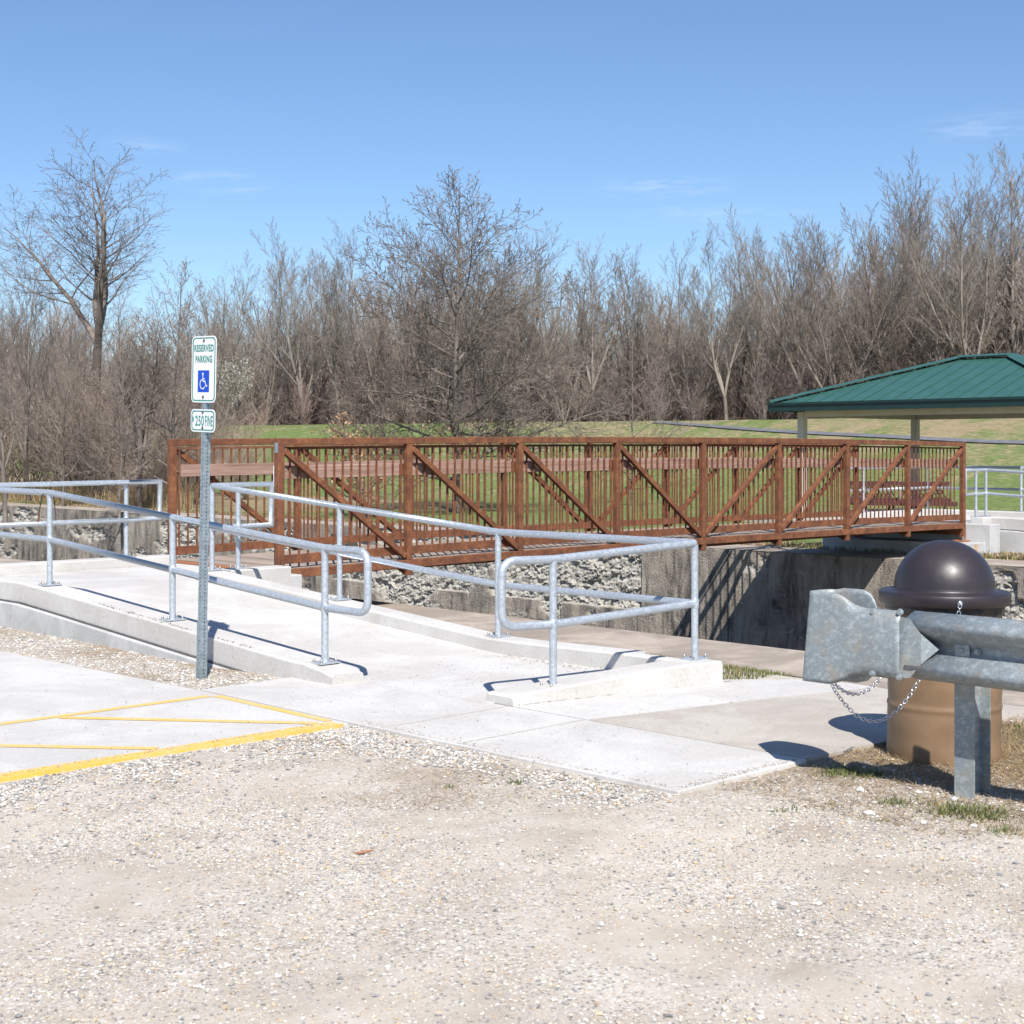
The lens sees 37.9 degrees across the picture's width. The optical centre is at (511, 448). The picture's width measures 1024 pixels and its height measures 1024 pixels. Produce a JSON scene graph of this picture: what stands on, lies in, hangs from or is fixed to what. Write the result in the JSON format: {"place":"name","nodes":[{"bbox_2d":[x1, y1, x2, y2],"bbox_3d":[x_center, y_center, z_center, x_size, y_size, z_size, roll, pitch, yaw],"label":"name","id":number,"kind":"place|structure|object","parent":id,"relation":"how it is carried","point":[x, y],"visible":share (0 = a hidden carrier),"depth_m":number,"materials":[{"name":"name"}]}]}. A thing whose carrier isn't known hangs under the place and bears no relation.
{"place":"outdoors","nodes":[
{"label":"outdoors","id":0,"kind":"place"},
{"bbox_2d":[0,651,347,782],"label":"parking pavement","id":1,"kind":"structure","parent":0,"point":[37,696],"depth_m":8.68,"materials":[{"name":"concrete"}]},
{"bbox_2d":[0,659,687,778],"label":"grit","id":2,"kind":"object","parent":1,"relation":"on","point":[372,679],"visible":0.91,"depth_m":9.31,"materials":[{"name":"stone"}]},
{"bbox_2d":[202,677,805,794],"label":"sidewalk","id":3,"kind":"structure","parent":0,"point":[669,761],"depth_m":8.23,"materials":[{"name":"concrete"}]},
{"bbox_2d":[0,627,1023,1023],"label":"ground","id":4,"kind":"structure","parent":0,"point":[44,915],"depth_m":5.26,"materials":[{"name":"beige gravel"}]},
{"bbox_2d":[0,627,280,690],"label":"crushed stone","id":5,"kind":"object","parent":4,"relation":"on","point":[31,642],"visible":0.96,"depth_m":11.13,"materials":[{"name":"grey gravel"}]},
{"bbox_2d":[191,336,216,678],"bbox_3d":[-2.126,0.474,10.308,0.062,2.494,0.305,0,2,-44],"label":"parking sign","id":6,"kind":"object","parent":4,"relation":"on","point":[203,381],"visible":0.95,"depth_m":10.29,"materials":[{"name":"grey metal"}]},
{"bbox_2d":[176,563,336,595],"bbox_3d":[-3.008,1.591,16.392,0.805,0.618,2.970,0,0,-44],"label":"bridge abutment","id":7,"kind":"object","parent":4,"relation":"on","point":[296,580],"visible":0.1,"depth_m":15.15,"materials":[{"name":"concrete"}]},
{"bbox_2d":[0,627,636,816],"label":"dry debris","id":8,"kind":"object","parent":4,"relation":"on","point":[112,649],"visible":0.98,"depth_m":7.22,"materials":[{"name":"brown plant"}]},
{"bbox_2d":[0,725,676,828],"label":"crushed stone","id":9,"kind":"object","parent":4,"relation":"on","point":[364,736],"visible":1,"depth_m":7.44,"materials":[{"name":"grey gravel"}]},
{"bbox_2d":[0,554,722,706],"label":"wheelchair ramp","id":10,"kind":"structure","parent":4,"relation":"on","point":[403,650],"depth_m":11.63,"materials":[{"name":"concrete"}]},
{"bbox_2d":[112,607,259,650],"bbox_3d":[-2.604,1.345,11.446,0.094,0.173,2.392,0,0,-44],"label":"curb debris","id":11,"kind":"object","parent":10,"relation":"on","point":[190,629],"visible":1,"depth_m":10.98,"materials":[{"name":"brown plant"}]},
{"bbox_2d":[0,479,371,664],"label":"handrail","id":12,"kind":"object","parent":10,"relation":"on","point":[324,607],"visible":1,"depth_m":11.64,"materials":[{"name":"metal"}]},
{"bbox_2d":[37,493,55,521],"bbox_3d":[-4.085,0.508,13.123,0.195,0.285,0.031,0,0,16],"label":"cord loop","id":13,"kind":"object","parent":12,"relation":"hanging from","point":[40,507],"visible":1,"depth_m":13.13,"materials":[{"name":"fabric"}]},
{"bbox_2d":[208,481,709,686],"bbox_3d":[-1.208,0.922,12.055,1.719,1.180,6.163,0,0,-38],"label":"handrail","id":14,"kind":"object","parent":10,"relation":"on","point":[501,585],"visible":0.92,"depth_m":10.76,"materials":[{"name":"metal"}]},
{"bbox_2d":[354,849,373,853],"bbox_3d":[-0.581,1.584,5.868,0.080,0.018,0.017,0,0,-5],"label":"broken stick","id":15,"kind":"object","parent":4,"relation":"on","point":[363,851],"visible":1,"depth_m":5.86,"materials":[{"name":"brown wood"}]},
{"bbox_2d":[2,720,796,788],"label":"spilled gravel","id":16,"kind":"structure","parent":4,"relation":"on","point":[740,772],"depth_m":7.48,"materials":[{"name":"grey gravel"}]},
{"bbox_2d":[136,786,1023,968],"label":"loose stone","id":17,"kind":"object","parent":4,"relation":"on","point":[860,789],"visible":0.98,"depth_m":6.45,"materials":[{"name":"grey stone"}]},
{"bbox_2d":[495,679,876,719],"bbox_3d":[1.130,1.627,9.597,2.481,0.100,0.858,0,0,-31],"label":"new pavement strip","id":18,"kind":"object","parent":4,"relation":"on","point":[724,692],"visible":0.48,"depth_m":9.45,"materials":[{"name":"concrete"}]},
{"bbox_2d":[435,717,1023,835],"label":"grass","id":19,"kind":"structure","parent":4,"relation":"on","point":[977,813],"depth_m":6.61,"materials":[{"name":"green plant"}]},
{"bbox_2d":[712,716,1023,838],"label":"dry straw","id":20,"kind":"object","parent":4,"relation":"on","point":[1007,753],"visible":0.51,"depth_m":7.19,"materials":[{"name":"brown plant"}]},
{"bbox_2d":[803,588,1023,798],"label":"guardrail","id":21,"kind":"object","parent":4,"relation":"on","point":[855,635],"visible":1,"depth_m":6.82,"materials":[{"name":"metal"}]},
{"bbox_2d":[833,677,881,695],"bbox_3d":[1.710,1.176,7.364,0.422,0.087,0.021,0,0,-42],"label":"chain","id":22,"kind":"object","parent":21,"relation":"hanging from","point":[855,693],"visible":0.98,"depth_m":7.36,"materials":[{"name":"metal"}]},
{"bbox_2d":[830,679,919,722],"bbox_3d":[1.754,1.221,7.210,0.436,0.210,0.022,0,0,-3],"label":"chain","id":23,"kind":"object","parent":21,"relation":"hanging from","point":[865,719],"visible":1,"depth_m":7.21,"materials":[{"name":"metal"}]},
{"bbox_2d":[879,540,1011,765],"bbox_3d":[2.255,1.045,7.782,0.666,1.135,0.683,0,0,0],"label":"litter barrel","id":24,"kind":"object","parent":4,"relation":"on","point":[944,576],"visible":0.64,"depth_m":7.58,"materials":[{"name":"beige paint"}]},
{"bbox_2d":[0,418,1023,560],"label":"lawn","id":25,"kind":"structure","parent":0,"point":[993,454],"depth_m":54.99,"materials":[{"name":"green plant"}]},
{"bbox_2d":[0,347,58,522],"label":"bare tree","id":26,"kind":"object","parent":25,"relation":"on","point":[3,464],"visible":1,"depth_m":40.12,"materials":[{"name":"grey plant"}]},
{"bbox_2d":[0,232,64,500],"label":"bare tree","id":27,"kind":"object","parent":25,"relation":"on","point":[29,362],"visible":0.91,"depth_m":49.69,"materials":[{"name":"brown plant"}]},
{"bbox_2d":[12,315,104,505],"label":"bare tree","id":28,"kind":"object","parent":25,"relation":"on","point":[63,449],"visible":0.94,"depth_m":45.86,"materials":[{"name":"grey plant"}]},
{"bbox_2d":[0,126,173,486],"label":"bare tree","id":29,"kind":"object","parent":25,"relation":"on","point":[100,279],"visible":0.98,"depth_m":57.25,"materials":[{"name":"brown plant"}]},
{"bbox_2d":[0,479,198,509],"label":"dry grass","id":30,"kind":"structure","parent":25,"relation":"on","point":[148,499],"depth_m":47.78,"materials":[{"name":"beige plant"}]},
{"bbox_2d":[68,341,162,517],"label":"bare tree","id":31,"kind":"object","parent":25,"relation":"on","point":[121,447],"visible":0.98,"depth_m":41.16,"materials":[{"name":"grey plant"}]},
{"bbox_2d":[73,293,193,507],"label":"bare tree","id":32,"kind":"object","parent":25,"relation":"on","point":[143,436],"visible":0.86,"depth_m":42.76,"materials":[{"name":"brown plant"}]},
{"bbox_2d":[0,356,286,503],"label":"bramble thicket","id":33,"kind":"object","parent":25,"relation":"on","point":[31,461],"visible":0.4,"depth_m":51.33,"materials":[{"name":"brown plant"}]},
{"bbox_2d":[0,241,292,494],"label":"thicket saplings","id":34,"kind":"object","parent":25,"relation":"on","point":[85,359],"visible":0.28,"depth_m":62.40,"materials":[{"name":"brown plant"}]},
{"bbox_2d":[92,257,235,483],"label":"bare tree","id":35,"kind":"object","parent":25,"relation":"on","point":[172,423],"visible":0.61,"depth_m":44.07,"materials":[{"name":"grey plant"}]},
{"bbox_2d":[192,249,272,423],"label":"bare tree","id":36,"kind":"object","parent":25,"relation":"on","point":[241,311],"visible":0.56,"depth_m":91.61,"materials":[{"name":"grey plant"}]},
{"bbox_2d":[216,353,254,423],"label":"flowering shrub","id":37,"kind":"object","parent":25,"relation":"on","point":[237,397],"visible":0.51,"depth_m":83.58,"materials":[{"name":"white plant"}]},
{"bbox_2d":[184,248,328,424],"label":"bare tree","id":38,"kind":"object","parent":25,"relation":"on","point":[269,388],"visible":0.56,"depth_m":89.45,"materials":[{"name":"grey plant"}]},
{"bbox_2d":[245,218,371,424],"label":"bare tree","id":39,"kind":"object","parent":25,"relation":"on","point":[298,356],"visible":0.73,"depth_m":86.57,"materials":[{"name":"grey plant"}]},
{"bbox_2d":[286,252,363,423],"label":"bare tree","id":40,"kind":"object","parent":25,"relation":"on","point":[315,321],"visible":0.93,"depth_m":83.76,"materials":[{"name":"grey plant"}]},
{"bbox_2d":[310,412,390,517],"bbox_3d":[-3.939,0.547,38.393,2.021,3.032,2.926,0,0,19],"label":"young oak","id":41,"kind":"object","parent":25,"relation":"on","point":[346,457],"visible":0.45,"depth_m":38.40,"materials":[{"name":"brown plant"}]},
{"bbox_2d":[306,195,490,423],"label":"bare tree","id":42,"kind":"object","parent":25,"relation":"on","point":[368,335],"visible":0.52,"depth_m":84.33,"materials":[{"name":"grey plant"}]},
{"bbox_2d":[384,214,480,422],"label":"bare tree","id":43,"kind":"object","parent":25,"relation":"on","point":[419,317],"visible":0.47,"depth_m":82.38,"materials":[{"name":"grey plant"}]},
{"bbox_2d":[298,164,644,512],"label":"oak tree","id":44,"kind":"object","parent":25,"relation":"on","point":[452,425],"visible":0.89,"depth_m":41.41,"materials":[{"name":"grey plant"}]},
{"bbox_2d":[423,218,568,422],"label":"bare tree","id":45,"kind":"object","parent":25,"relation":"on","point":[512,326],"visible":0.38,"depth_m":77.85,"materials":[{"name":"grey plant"}]},
{"bbox_2d":[0,188,1023,424],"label":"woodland","id":46,"kind":"object","parent":25,"relation":"on","point":[635,338],"visible":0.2,"depth_m":84.49,"materials":[{"name":"brown plant"}]},
{"bbox_2d":[0,266,1023,425],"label":"undergrowth","id":47,"kind":"object","parent":25,"relation":"on","point":[710,413],"visible":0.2,"depth_m":76.89,"materials":[{"name":"brown plant"}]},
{"bbox_2d":[0,497,1023,560],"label":"grass","id":48,"kind":"structure","parent":25,"relation":"on","point":[802,545],"depth_m":27.84,"materials":[{"name":"green plant"}]},
{"bbox_2d":[488,242,563,421],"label":"bare tree","id":49,"kind":"object","parent":25,"relation":"on","point":[536,322],"visible":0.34,"depth_m":80.31,"materials":[{"name":"grey plant"}]},
{"bbox_2d":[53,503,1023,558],"bbox_3d":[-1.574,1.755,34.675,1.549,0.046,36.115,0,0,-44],"label":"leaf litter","id":50,"kind":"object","parent":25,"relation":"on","point":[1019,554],"visible":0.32,"depth_m":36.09,"materials":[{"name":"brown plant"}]},
{"bbox_2d":[489,220,627,421],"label":"bare tree","id":51,"kind":"object","parent":25,"relation":"on","point":[540,327],"visible":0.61,"depth_m":76.61,"materials":[{"name":"grey plant"}]},
{"bbox_2d":[559,244,643,421],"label":"bare tree","id":52,"kind":"object","parent":25,"relation":"on","point":[582,343],"visible":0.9,"depth_m":76.00,"materials":[{"name":"brown plant"}]},
{"bbox_2d":[545,303,717,505],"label":"bare tree","id":53,"kind":"object","parent":25,"relation":"on","point":[631,393],"visible":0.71,"depth_m":46.51,"materials":[{"name":"grey plant"}]},
{"bbox_2d":[583,246,689,420],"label":"bare tree","id":54,"kind":"object","parent":25,"relation":"on","point":[628,353],"visible":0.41,"depth_m":77.36,"materials":[{"name":"grey plant"}]},
{"bbox_2d":[612,257,720,420],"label":"bare tree","id":55,"kind":"object","parent":25,"relation":"on","point":[671,358],"visible":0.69,"depth_m":75.25,"materials":[{"name":"grey plant"}]},
{"bbox_2d":[626,230,761,420],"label":"bare tree","id":56,"kind":"object","parent":25,"relation":"on","point":[684,363],"visible":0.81,"depth_m":71.99,"materials":[{"name":"grey plant"}]},
{"bbox_2d":[671,225,766,419],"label":"bare tree","id":57,"kind":"object","parent":25,"relation":"on","point":[717,372],"visible":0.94,"depth_m":70.66,"materials":[{"name":"grey plant"}]},
{"bbox_2d":[703,204,844,419],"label":"bare tree","id":58,"kind":"object","parent":25,"relation":"on","point":[757,338],"visible":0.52,"depth_m":72.38,"materials":[{"name":"grey plant"}]},
{"bbox_2d":[727,221,837,396],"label":"bare tree","id":59,"kind":"object","parent":25,"relation":"on","point":[777,333],"visible":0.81,"depth_m":69.99,"materials":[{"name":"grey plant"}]},
{"bbox_2d":[742,508,903,521],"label":"pavilion slab","id":60,"kind":"structure","parent":25,"relation":"on","point":[821,518],"depth_m":36.28,"materials":[{"name":"concrete"}]},
{"bbox_2d":[850,481,903,511],"bbox_3d":[8.378,1.230,34.309,1.190,0.940,0.667,0,0,0],"label":"picnic table","id":61,"kind":"object","parent":60,"relation":"on","point":[880,498],"visible":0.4,"depth_m":34.47,"materials":[{"name":"red wood"}]},
{"bbox_2d":[767,353,1023,511],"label":"picnic pavilion","id":62,"kind":"structure","parent":60,"relation":"on","point":[990,386],"depth_m":35.25,"materials":[{"name":"green metal"}]},
{"bbox_2d":[899,482,957,508],"bbox_3d":[9.437,1.230,33.909,1.190,0.940,0.667,0,0,0],"label":"picnic table","id":63,"kind":"object","parent":60,"relation":"on","point":[919,499],"visible":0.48,"depth_m":34.08,"materials":[{"name":"red wood"}]},
{"bbox_2d":[751,177,940,390],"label":"bare tree","id":64,"kind":"object","parent":25,"relation":"on","point":[807,358],"visible":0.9,"depth_m":66.90,"materials":[{"name":"grey plant"}]},
{"bbox_2d":[786,152,1006,376],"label":"bare tree","id":65,"kind":"object","parent":25,"relation":"on","point":[856,292],"visible":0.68,"depth_m":67.48,"materials":[{"name":"brown plant"}]},
{"bbox_2d":[823,523,999,553],"bbox_3d":[6.869,1.591,26.012,0.970,0.618,3.000,0,0,-44],"label":"bridge abutment","id":66,"kind":"object","parent":25,"relation":"on","point":[982,538],"visible":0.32,"depth_m":25.62,"materials":[{"name":"concrete"}]},
{"bbox_2d":[167,437,969,576],"bbox_3d":[1.879,0.713,21.219,14.432,1.727,2.320,0,0,-44],"label":"footbridge","id":67,"kind":"object","parent":66,"relation":"on","point":[440,552],"visible":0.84,"depth_m":19.23,"materials":[{"name":"metal"}]},
{"bbox_2d":[842,509,1023,553],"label":"wheelchair ramp","id":68,"kind":"structure","parent":25,"relation":"on","point":[1011,523],"depth_m":25.58,"materials":[{"name":"concrete"}]},
{"bbox_2d":[850,466,1023,512],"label":"handrail","id":69,"kind":"object","parent":68,"relation":"on","point":[1021,488],"visible":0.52,"depth_m":28.09,"materials":[{"name":"metal"}]},
{"bbox_2d":[966,468,1023,516],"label":"handrail","id":70,"kind":"object","parent":68,"relation":"on","point":[985,493],"visible":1,"depth_m":25.71,"materials":[{"name":"metal"}]},
{"bbox_2d":[869,148,1023,364],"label":"bare tree","id":71,"kind":"object","parent":25,"relation":"on","point":[940,267],"visible":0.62,"depth_m":66.48,"materials":[{"name":"grey plant"}]},
{"bbox_2d":[891,172,1008,357],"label":"bare tree","id":72,"kind":"object","parent":25,"relation":"on","point":[963,342],"visible":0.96,"depth_m":64.26,"materials":[{"name":"grey plant"}]},
{"bbox_2d":[961,142,1023,353],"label":"bare tree","id":73,"kind":"object","parent":25,"relation":"on","point":[1018,204],"visible":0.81,"depth_m":66.34,"materials":[{"name":"grey plant"}]},
{"bbox_2d":[0,557,1023,706],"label":"path","id":74,"kind":"structure","parent":0,"point":[782,660],"depth_m":13.53,"materials":[{"name":"concrete"}]},
{"bbox_2d":[0,0,1023,408],"label":"sky","id":75,"kind":"structure","parent":0,"point":[636,123],"materials":[{"name":"blue"}]},
{"bbox_2d":[645,653,793,679],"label":"grass","id":76,"kind":"structure","parent":0,"point":[751,670],"depth_m":10.57,"materials":[{"name":"plant"}]},
{"bbox_2d":[589,687,1023,761],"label":"old sidewalk","id":77,"kind":"structure","parent":0,"point":[811,727],"depth_m":8.58,"materials":[{"name":"concrete"}]},
{"bbox_2d":[654,421,1023,443],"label":"levee path","id":78,"kind":"structure","parent":0,"point":[886,436],"depth_m":56.77,"materials":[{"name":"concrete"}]},
{"label":"canal bed","id":79,"kind":"structure","parent":0,"visible":0},
{"bbox_2d":[0,502,1023,650],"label":"canal wall","id":80,"kind":"structure","parent":79,"relation":"on","point":[754,595],"depth_m":28.19,"materials":[{"name":"rubble stone"},{"name":"weathered concrete"}]}
]}

